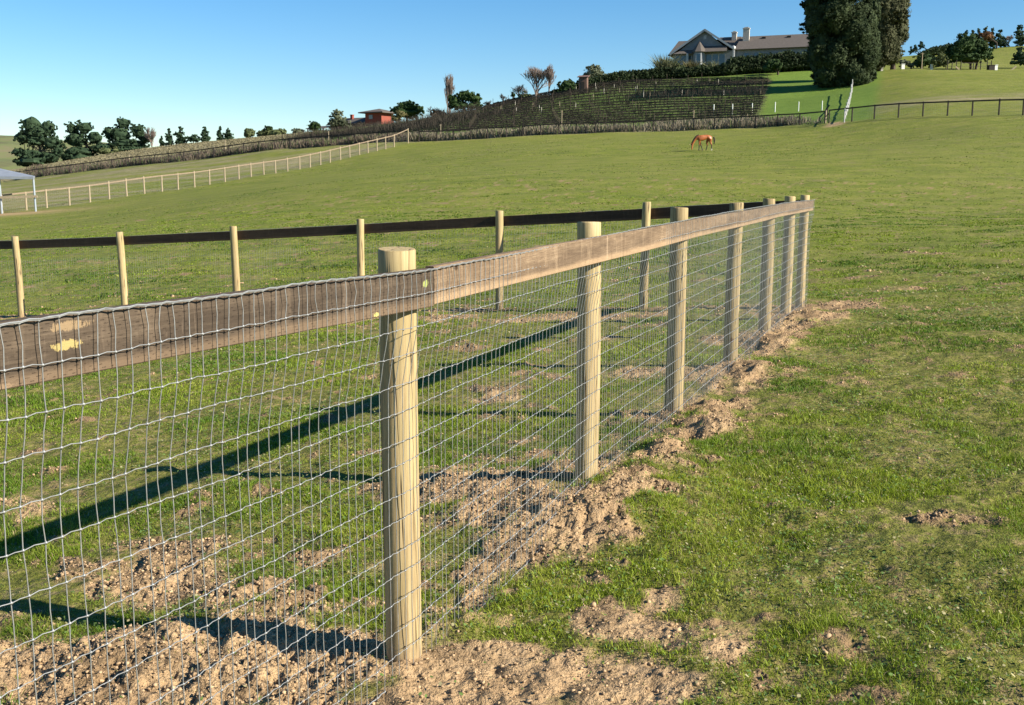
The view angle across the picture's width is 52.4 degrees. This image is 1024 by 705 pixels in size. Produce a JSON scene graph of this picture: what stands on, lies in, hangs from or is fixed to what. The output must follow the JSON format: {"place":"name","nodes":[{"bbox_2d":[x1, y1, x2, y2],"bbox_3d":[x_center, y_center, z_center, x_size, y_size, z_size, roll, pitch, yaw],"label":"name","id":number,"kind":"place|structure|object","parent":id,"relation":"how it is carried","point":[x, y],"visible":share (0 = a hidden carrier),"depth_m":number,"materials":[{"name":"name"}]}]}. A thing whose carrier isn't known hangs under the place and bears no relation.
{"place":"outdoors","nodes":[
{"label":"outdoors","id":0,"kind":"place"},
{"bbox_2d":[0,135,105,169],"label":"hills","id":1,"kind":"structure","parent":0,"point":[8,144],"depth_m":443.19,"materials":[{"name":"green plant"}]},
{"bbox_2d":[0,46,1023,704],"bbox_3d":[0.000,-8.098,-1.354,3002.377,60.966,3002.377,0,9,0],"label":"ground","id":2,"kind":"structure","parent":0,"point":[850,164],"depth_m":8.37,"materials":[{"name":"green plant"}]},
{"bbox_2d":[0,169,36,213],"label":"field shelter","id":3,"kind":"object","parent":2,"relation":"on","point":[6,174],"visible":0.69,"depth_m":78.71,"materials":[{"name":"metal"}]},
{"bbox_2d":[8,116,64,166],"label":"pine tree","id":4,"kind":"object","parent":2,"relation":"on","point":[37,133],"visible":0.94,"depth_m":230.13,"materials":[{"name":"green plant"}]},
{"bbox_2d":[61,119,110,160],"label":"pine tree","id":5,"kind":"object","parent":2,"relation":"on","point":[76,138],"visible":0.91,"depth_m":232.17,"materials":[{"name":"green plant"}]},
{"bbox_2d":[99,147,121,154],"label":"bush","id":6,"kind":"object","parent":2,"relation":"on","point":[110,150],"visible":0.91,"depth_m":227.44,"materials":[{"name":"green plant"}]},
{"bbox_2d":[101,116,152,153],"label":"pine tree","id":7,"kind":"object","parent":2,"relation":"on","point":[118,135],"visible":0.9,"depth_m":233.96,"materials":[{"name":"green plant"}]},
{"bbox_2d":[144,128,156,146],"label":"bare tree","id":8,"kind":"object","parent":2,"relation":"on","point":[152,133],"visible":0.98,"depth_m":232.87,"materials":[{"name":"brown plant"}]},
{"bbox_2d":[159,136,164,145],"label":"pine tree","id":9,"kind":"object","parent":2,"relation":"on","point":[161,142],"visible":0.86,"depth_m":230.24,"materials":[{"name":"green plant"}]},
{"bbox_2d":[11,130,321,174],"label":"dry grass","id":10,"kind":"structure","parent":2,"relation":"on","point":[218,142],"depth_m":196.66,"materials":[{"name":"beige plant"}]},
{"bbox_2d":[163,128,173,144],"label":"pine tree","id":11,"kind":"object","parent":2,"relation":"on","point":[169,138],"visible":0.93,"depth_m":230.01,"materials":[{"name":"green plant"}]},
{"bbox_2d":[172,126,187,144],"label":"pine tree","id":12,"kind":"object","parent":2,"relation":"on","point":[180,139],"visible":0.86,"depth_m":229.86,"materials":[{"name":"green plant"}]},
{"bbox_2d":[187,134,199,142],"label":"bush","id":13,"kind":"object","parent":2,"relation":"on","point":[193,138],"visible":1,"depth_m":229.72,"materials":[{"name":"green plant"}]},
{"bbox_2d":[2,128,408,212],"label":"board fence","id":14,"kind":"object","parent":2,"relation":"on","point":[193,172],"visible":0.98,"depth_m":101.77,"materials":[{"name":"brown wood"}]},
{"bbox_2d":[200,126,210,141],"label":"pine tree","id":15,"kind":"object","parent":2,"relation":"on","point":[204,134],"visible":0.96,"depth_m":229.80,"materials":[{"name":"green plant"}]},
{"bbox_2d":[15,131,406,179],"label":"hedge","id":16,"kind":"object","parent":2,"relation":"on","point":[354,139],"visible":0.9,"depth_m":150.47,"materials":[{"name":"leaves"},{"name":"twigs"}]},
{"bbox_2d":[216,126,223,139],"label":"pine tree","id":17,"kind":"object","parent":2,"relation":"on","point":[220,136],"visible":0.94,"depth_m":229.89,"materials":[{"name":"green plant"}]},
{"bbox_2d":[222,128,234,139],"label":"pine tree","id":18,"kind":"object","parent":2,"relation":"on","point":[227,135],"visible":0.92,"depth_m":229.84,"materials":[{"name":"green plant"}]},
{"bbox_2d":[244,128,255,137],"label":"bush","id":19,"kind":"object","parent":2,"relation":"on","point":[249,132],"visible":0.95,"depth_m":220.90,"materials":[{"name":"green plant"}]},
{"bbox_2d":[256,129,266,135],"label":"bush","id":20,"kind":"object","parent":2,"relation":"on","point":[260,133],"visible":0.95,"depth_m":220.80,"materials":[{"name":"green plant"}]},
{"bbox_2d":[264,125,272,132],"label":"bush","id":21,"kind":"object","parent":2,"relation":"on","point":[267,128],"visible":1,"depth_m":220.74,"materials":[{"name":"green plant"}]},
{"bbox_2d":[265,128,286,135],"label":"bush","id":22,"kind":"object","parent":2,"relation":"on","point":[280,131],"visible":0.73,"depth_m":220.34,"materials":[{"name":"green plant"}]},
{"bbox_2d":[291,128,304,132],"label":"bush","id":23,"kind":"object","parent":2,"relation":"on","point":[294,130],"visible":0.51,"depth_m":220.70,"materials":[{"name":"green plant"}]},
{"bbox_2d":[308,121,321,130],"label":"bush","id":24,"kind":"object","parent":2,"relation":"on","point":[315,125],"visible":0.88,"depth_m":220.46,"materials":[{"name":"green plant"}]},
{"bbox_2d":[327,109,350,129],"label":"round tree","id":25,"kind":"object","parent":2,"relation":"on","point":[337,120],"visible":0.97,"depth_m":238.88,"materials":[{"name":"green plant"}]},
{"bbox_2d":[306,109,393,131],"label":"house","id":26,"kind":"structure","parent":2,"relation":"on","point":[376,115],"depth_m":267.03,"materials":[{"name":"red"}]},
{"bbox_2d":[351,121,365,126],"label":"bush","id":27,"kind":"object","parent":2,"relation":"on","point":[359,122],"visible":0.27,"depth_m":251.69,"materials":[{"name":"green plant"}]},
{"bbox_2d":[391,110,407,121],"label":"bush","id":28,"kind":"object","parent":2,"relation":"on","point":[399,114],"visible":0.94,"depth_m":219.24,"materials":[{"name":"green plant"}]},
{"bbox_2d":[0,200,799,317],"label":"wire fence","id":29,"kind":"object","parent":2,"relation":"on","point":[645,214],"visible":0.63,"depth_m":18.21,"materials":[{"name":"brown wood"}]},
{"bbox_2d":[389,100,424,119],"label":"round tree","id":30,"kind":"object","parent":2,"relation":"on","point":[410,108],"visible":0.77,"depth_m":232.99,"materials":[{"name":"green plant"}]},
{"bbox_2d":[0,195,814,704],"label":"wire fence","id":31,"kind":"object","parent":2,"relation":"on","point":[396,291],"visible":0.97,"depth_m":3.85,"materials":[{"name":"brown wood"}]},
{"bbox_2d":[22,114,823,176],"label":"dry weeds","id":32,"kind":"object","parent":2,"relation":"on","point":[742,122],"visible":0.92,"depth_m":135.49,"materials":[{"name":"beige plant"}]},
{"bbox_2d":[427,107,439,114],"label":"sparse tree","id":33,"kind":"object","parent":2,"relation":"on","point":[434,109],"visible":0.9,"depth_m":219.68,"materials":[{"name":"green plant"}]},
{"bbox_2d":[443,74,455,112],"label":"bare poplar","id":34,"kind":"object","parent":2,"relation":"on","point":[449,86],"visible":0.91,"depth_m":228.15,"materials":[{"name":"brown plant"}]},
{"bbox_2d":[447,89,482,109],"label":"round tree","id":35,"kind":"object","parent":2,"relation":"on","point":[461,98],"visible":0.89,"depth_m":218.47,"materials":[{"name":"green plant"}]},
{"bbox_2d":[268,113,747,142],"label":"vine row","id":36,"kind":"object","parent":2,"relation":"on","point":[442,129],"visible":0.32,"depth_m":143.41,"materials":[{"name":"plant"}]},
{"bbox_2d":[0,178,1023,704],"bbox_3d":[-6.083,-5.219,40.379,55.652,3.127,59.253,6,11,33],"label":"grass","id":37,"kind":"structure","parent":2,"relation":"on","point":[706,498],"depth_m":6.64,"materials":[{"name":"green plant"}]},
{"bbox_2d":[0,118,1023,314],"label":"grass tufts","id":38,"kind":"object","parent":2,"relation":"on","point":[666,279],"visible":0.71,"depth_m":32.30,"materials":[{"name":"green plant"}]},
{"bbox_2d":[0,247,1023,704],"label":"soil clods","id":39,"kind":"object","parent":2,"relation":"on","point":[338,629],"visible":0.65,"depth_m":4.97,"materials":[{"name":"brown soil"}]},
{"bbox_2d":[0,263,1023,704],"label":"ground weeds","id":40,"kind":"object","parent":2,"relation":"on","point":[926,625],"visible":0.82,"depth_m":5.70,"materials":[{"name":"green plant"}]},
{"bbox_2d":[276,113,757,141],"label":"vine row","id":41,"kind":"object","parent":2,"relation":"on","point":[628,119],"visible":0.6,"depth_m":142.34,"materials":[{"name":"plant"}]},
{"bbox_2d":[510,84,526,97],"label":"bare tree","id":42,"kind":"object","parent":2,"relation":"on","point":[518,90],"visible":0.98,"depth_m":205.69,"materials":[{"name":"brown plant"}]},
{"bbox_2d":[282,106,761,140],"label":"vine row","id":43,"kind":"object","parent":2,"relation":"on","point":[637,116],"visible":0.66,"depth_m":145.38,"materials":[{"name":"plant"}]},
{"bbox_2d":[513,91,537,101],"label":"bush","id":44,"kind":"object","parent":2,"relation":"on","point":[520,95],"visible":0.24,"depth_m":205.81,"materials":[{"name":"green plant"}]},
{"bbox_2d":[288,104,763,139],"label":"vine row","id":45,"kind":"object","parent":2,"relation":"on","point":[631,113],"visible":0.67,"depth_m":148.92,"materials":[{"name":"plant"}]},
{"bbox_2d":[293,101,762,139],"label":"vine row","id":46,"kind":"object","parent":2,"relation":"on","point":[683,108],"visible":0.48,"depth_m":152.44,"materials":[{"name":"plant"}]},
{"bbox_2d":[298,99,762,138],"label":"vine row","id":47,"kind":"object","parent":2,"relation":"on","point":[638,108],"visible":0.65,"depth_m":155.86,"materials":[{"name":"plant"}]},
{"bbox_2d":[303,98,765,137],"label":"vine row","id":48,"kind":"object","parent":2,"relation":"on","point":[647,105],"visible":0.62,"depth_m":159.90,"materials":[{"name":"plant"}]},
{"bbox_2d":[519,66,553,95],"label":"bare tree","id":49,"kind":"object","parent":2,"relation":"on","point":[538,73],"visible":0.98,"depth_m":201.66,"materials":[{"name":"brown plant"}]},
{"bbox_2d":[323,95,767,131],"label":"vine row","id":50,"kind":"object","parent":2,"relation":"on","point":[627,104],"visible":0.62,"depth_m":163.78,"materials":[{"name":"plant"}]},
{"bbox_2d":[544,64,556,94],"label":"bare tree","id":51,"kind":"object","parent":2,"relation":"on","point":[549,70],"visible":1,"depth_m":201.06,"materials":[{"name":"brown plant"}]},
{"bbox_2d":[346,93,767,129],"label":"vine row","id":52,"kind":"object","parent":2,"relation":"on","point":[636,100],"visible":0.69,"depth_m":166.84,"materials":[{"name":"plant"}]},
{"bbox_2d":[365,88,765,126],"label":"vine row","id":53,"kind":"object","parent":2,"relation":"on","point":[664,97],"visible":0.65,"depth_m":169.03,"materials":[{"name":"plant"}]},
{"bbox_2d":[556,78,576,93],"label":"round tree","id":54,"kind":"object","parent":2,"relation":"on","point":[569,84],"visible":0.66,"depth_m":199.46,"materials":[{"name":"green plant"}]},
{"bbox_2d":[387,86,767,122],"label":"vine row","id":55,"kind":"object","parent":2,"relation":"on","point":[655,94],"visible":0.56,"depth_m":173.66,"materials":[{"name":"plant"}]},
{"bbox_2d":[578,75,589,92],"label":"wooden hut","id":56,"kind":"object","parent":2,"relation":"on","point":[583,81],"visible":0.76,"depth_m":193.72,"materials":[{"name":"brown wood"}]},
{"bbox_2d":[403,82,767,120],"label":"vine row","id":57,"kind":"object","parent":2,"relation":"on","point":[611,92],"visible":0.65,"depth_m":177.73,"materials":[{"name":"plant"}]},
{"bbox_2d":[423,84,765,118],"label":"vine row","id":58,"kind":"object","parent":2,"relation":"on","point":[584,93],"visible":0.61,"depth_m":183.82,"materials":[{"name":"plant"}]},
{"bbox_2d":[583,64,606,78],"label":"round tree","id":59,"kind":"object","parent":2,"relation":"on","point":[593,70],"visible":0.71,"depth_m":214.62,"materials":[{"name":"green plant"}]},
{"bbox_2d":[440,80,771,114],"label":"vine row","id":60,"kind":"object","parent":2,"relation":"on","point":[645,87],"visible":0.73,"depth_m":185.91,"materials":[{"name":"plant"}]},
{"bbox_2d":[457,75,770,110],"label":"vine row","id":61,"kind":"object","parent":2,"relation":"on","point":[688,84],"visible":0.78,"depth_m":188.61,"materials":[{"name":"plant"}]},
{"bbox_2d":[419,111,825,141],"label":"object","id":62,"kind":"object","parent":2,"relation":"on","point":[613,122],"visible":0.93,"depth_m":127.82,"materials":[{"name":"brown plant"}]},
{"bbox_2d":[825,105,829,122],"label":"fence post","id":63,"kind":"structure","parent":62,"relation":"attached to","point":[827,113],"depth_m":113.92,"materials":[{"name":"brown wood"}]},
{"bbox_2d":[475,75,771,108],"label":"vine row","id":64,"kind":"object","parent":2,"relation":"on","point":[625,83],"visible":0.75,"depth_m":191.15,"materials":[{"name":"plant"}]},
{"bbox_2d":[495,73,770,105],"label":"vine row","id":65,"kind":"object","parent":2,"relation":"on","point":[652,80],"visible":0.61,"depth_m":193.09,"materials":[{"name":"plant"}]},
{"bbox_2d":[508,76,765,99],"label":"vine row","id":66,"kind":"object","parent":2,"relation":"on","point":[603,82],"visible":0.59,"depth_m":195.90,"materials":[{"name":"plant"}]},
{"bbox_2d":[588,63,736,86],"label":"hedge","id":67,"kind":"object","parent":2,"relation":"on","point":[723,69],"visible":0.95,"depth_m":204.30,"materials":[{"name":"green plant"}]},
{"bbox_2d":[641,52,683,68],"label":"flax plant","id":68,"kind":"object","parent":2,"relation":"on","point":[662,63],"visible":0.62,"depth_m":205.87,"materials":[{"name":"green plant"}]},
{"bbox_2d":[673,62,685,67],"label":"bush","id":69,"kind":"object","parent":2,"relation":"on","point":[679,65],"visible":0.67,"depth_m":205.82,"materials":[{"name":"green plant"}]},
{"bbox_2d":[680,59,702,67],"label":"flax plant","id":70,"kind":"object","parent":2,"relation":"on","point":[690,64],"visible":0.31,"depth_m":206.62,"materials":[{"name":"green plant"}]},
{"bbox_2d":[691,134,714,149],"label":"horse","id":71,"kind":"object","parent":2,"relation":"on","point":[699,138],"visible":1,"depth_m":92.97},
{"bbox_2d":[699,60,720,66],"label":"flax plant","id":72,"kind":"object","parent":2,"relation":"on","point":[710,64],"visible":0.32,"depth_m":205.34,"materials":[{"name":"green plant"}]},
{"bbox_2d":[668,27,808,65],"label":"house","id":73,"kind":"structure","parent":2,"relation":"on","point":[704,45],"depth_m":220.43,"materials":[{"name":"grey"}]},
{"bbox_2d":[680,55,685,64],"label":"window","id":74,"kind":"structure","parent":73,"relation":"in","point":[683,56],"depth_m":223.17,"materials":[{"name":"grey glass"}]},
{"bbox_2d":[696,53,700,63],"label":"window","id":75,"kind":"structure","parent":73,"relation":"in","point":[698,56],"depth_m":220.30,"materials":[{"name":"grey glass"}]},
{"bbox_2d":[705,54,711,64],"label":"window","id":76,"kind":"structure","parent":73,"relation":"in","point":[708,56],"depth_m":221.38,"materials":[{"name":"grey glass"}]},
{"bbox_2d":[712,54,718,63],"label":"window","id":77,"kind":"structure","parent":73,"relation":"in","point":[715,57],"depth_m":220.89,"materials":[{"name":"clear glass"}]},
{"bbox_2d":[718,53,724,64],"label":"window","id":78,"kind":"structure","parent":73,"relation":"in","point":[721,56],"depth_m":220.46,"materials":[{"name":"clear glass"}]},
{"bbox_2d":[726,50,811,73],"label":"hedge","id":79,"kind":"object","parent":2,"relation":"on","point":[789,60],"visible":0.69,"depth_m":203.19,"materials":[{"name":"green plant"}]},
{"bbox_2d":[763,58,782,74],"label":"round tree","id":80,"kind":"object","parent":2,"relation":"on","point":[772,65],"visible":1,"depth_m":198.93,"materials":[{"name":"green plant"}]},
{"bbox_2d":[798,0,881,87],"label":"cypress tree","id":81,"kind":"object","parent":2,"relation":"on","point":[844,44],"visible":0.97,"depth_m":163.44,"materials":[{"name":"green plant"}]},
{"bbox_2d":[844,79,852,121],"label":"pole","id":82,"kind":"object","parent":2,"relation":"on","point":[847,106],"visible":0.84,"depth_m":122.81,"materials":[{"name":"white wood"}]},
{"bbox_2d":[875,0,911,71],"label":"cypress tree","id":83,"kind":"object","parent":2,"relation":"on","point":[893,27],"visible":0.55,"depth_m":176.31,"materials":[{"name":"green plant"}]},
{"bbox_2d":[899,59,913,68],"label":"bush","id":84,"kind":"object","parent":2,"relation":"on","point":[907,63],"visible":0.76,"depth_m":193.49,"materials":[{"name":"green plant"}]},
{"bbox_2d":[908,46,917,54],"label":"conifer","id":85,"kind":"object","parent":2,"relation":"on","point":[911,51],"visible":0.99,"depth_m":253.12,"materials":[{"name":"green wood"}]},
{"bbox_2d":[913,44,919,52],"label":"conifer","id":86,"kind":"object","parent":2,"relation":"on","point":[915,48],"visible":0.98,"depth_m":253.02,"materials":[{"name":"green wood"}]},
{"bbox_2d":[918,41,924,49],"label":"conifer","id":87,"kind":"object","parent":2,"relation":"on","point":[921,45],"visible":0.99,"depth_m":252.86,"materials":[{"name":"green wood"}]},
{"bbox_2d":[912,50,936,67],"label":"bush","id":88,"kind":"object","parent":2,"relation":"on","point":[927,57],"visible":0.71,"depth_m":197.73,"materials":[{"name":"green plant"}]},
{"bbox_2d":[828,98,1023,122],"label":"board fence","id":89,"kind":"object","parent":2,"relation":"on","point":[972,101],"visible":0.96,"depth_m":103.13,"materials":[{"name":"black wood"}]},
{"bbox_2d":[917,43,951,54],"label":"hedge","id":90,"kind":"object","parent":2,"relation":"on","point":[935,50],"visible":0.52,"depth_m":241.92,"materials":[{"name":"green plant"}]},
{"bbox_2d":[930,52,949,69],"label":"round tree","id":91,"kind":"object","parent":2,"relation":"on","point":[939,59],"visible":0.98,"depth_m":186.49,"materials":[{"name":"green plant"}]},
{"bbox_2d":[947,60,991,69],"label":"post fence","id":92,"kind":"object","parent":2,"relation":"on","point":[961,63],"visible":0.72,"depth_m":184.99,"materials":[{"name":"black wood"}]},
{"bbox_2d":[944,33,995,69],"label":"round tree","id":93,"kind":"object","parent":2,"relation":"on","point":[965,48],"visible":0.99,"depth_m":188.34,"materials":[{"name":"green plant"}]},
{"bbox_2d":[974,28,986,45],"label":"conifer","id":94,"kind":"object","parent":2,"relation":"on","point":[977,33],"visible":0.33,"depth_m":258.37,"materials":[{"name":"green plant"}]},
{"bbox_2d":[983,26,990,46],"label":"conifer","id":95,"kind":"object","parent":2,"relation":"on","point":[985,29],"visible":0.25,"depth_m":258.26,"materials":[{"name":"green plant"}]},
{"bbox_2d":[978,31,997,48],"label":"round tree","id":96,"kind":"object","parent":2,"relation":"on","point":[988,35],"visible":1,"depth_m":252.50,"materials":[{"name":"orange plant"}]},
{"bbox_2d":[987,65,994,69],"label":"bin","id":97,"kind":"object","parent":2,"relation":"on","point":[990,67],"visible":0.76,"depth_m":183.74,"materials":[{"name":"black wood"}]},
{"bbox_2d":[988,27,1000,47],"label":"conifer","id":98,"kind":"object","parent":2,"relation":"on","point":[991,43],"visible":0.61,"depth_m":258.40,"materials":[{"name":"green plant"}]},
{"bbox_2d":[995,29,1009,46],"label":"conifer","id":99,"kind":"object","parent":2,"relation":"on","point":[1001,41],"visible":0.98,"depth_m":258.21,"materials":[{"name":"green plant"}]},
{"bbox_2d":[1004,35,1013,46],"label":"bare tree","id":100,"kind":"object","parent":2,"relation":"on","point":[1009,37],"visible":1,"depth_m":258.10,"materials":[{"name":"brown plant"}]},
{"bbox_2d":[1009,47,1023,65],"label":"conifer","id":101,"kind":"object","parent":2,"relation":"on","point":[1018,56],"visible":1,"depth_m":191.25,"materials":[{"name":"green plant"}]},
{"bbox_2d":[1013,24,1023,46],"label":"conifer","id":102,"kind":"object","parent":2,"relation":"on","point":[1019,37],"visible":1,"depth_m":257.93,"materials":[{"name":"green plant"}]},
{"bbox_2d":[0,0,1023,147],"label":"sky","id":103,"kind":"structure","parent":0,"point":[160,65],"materials":[{"name":"blue"}]}
]}

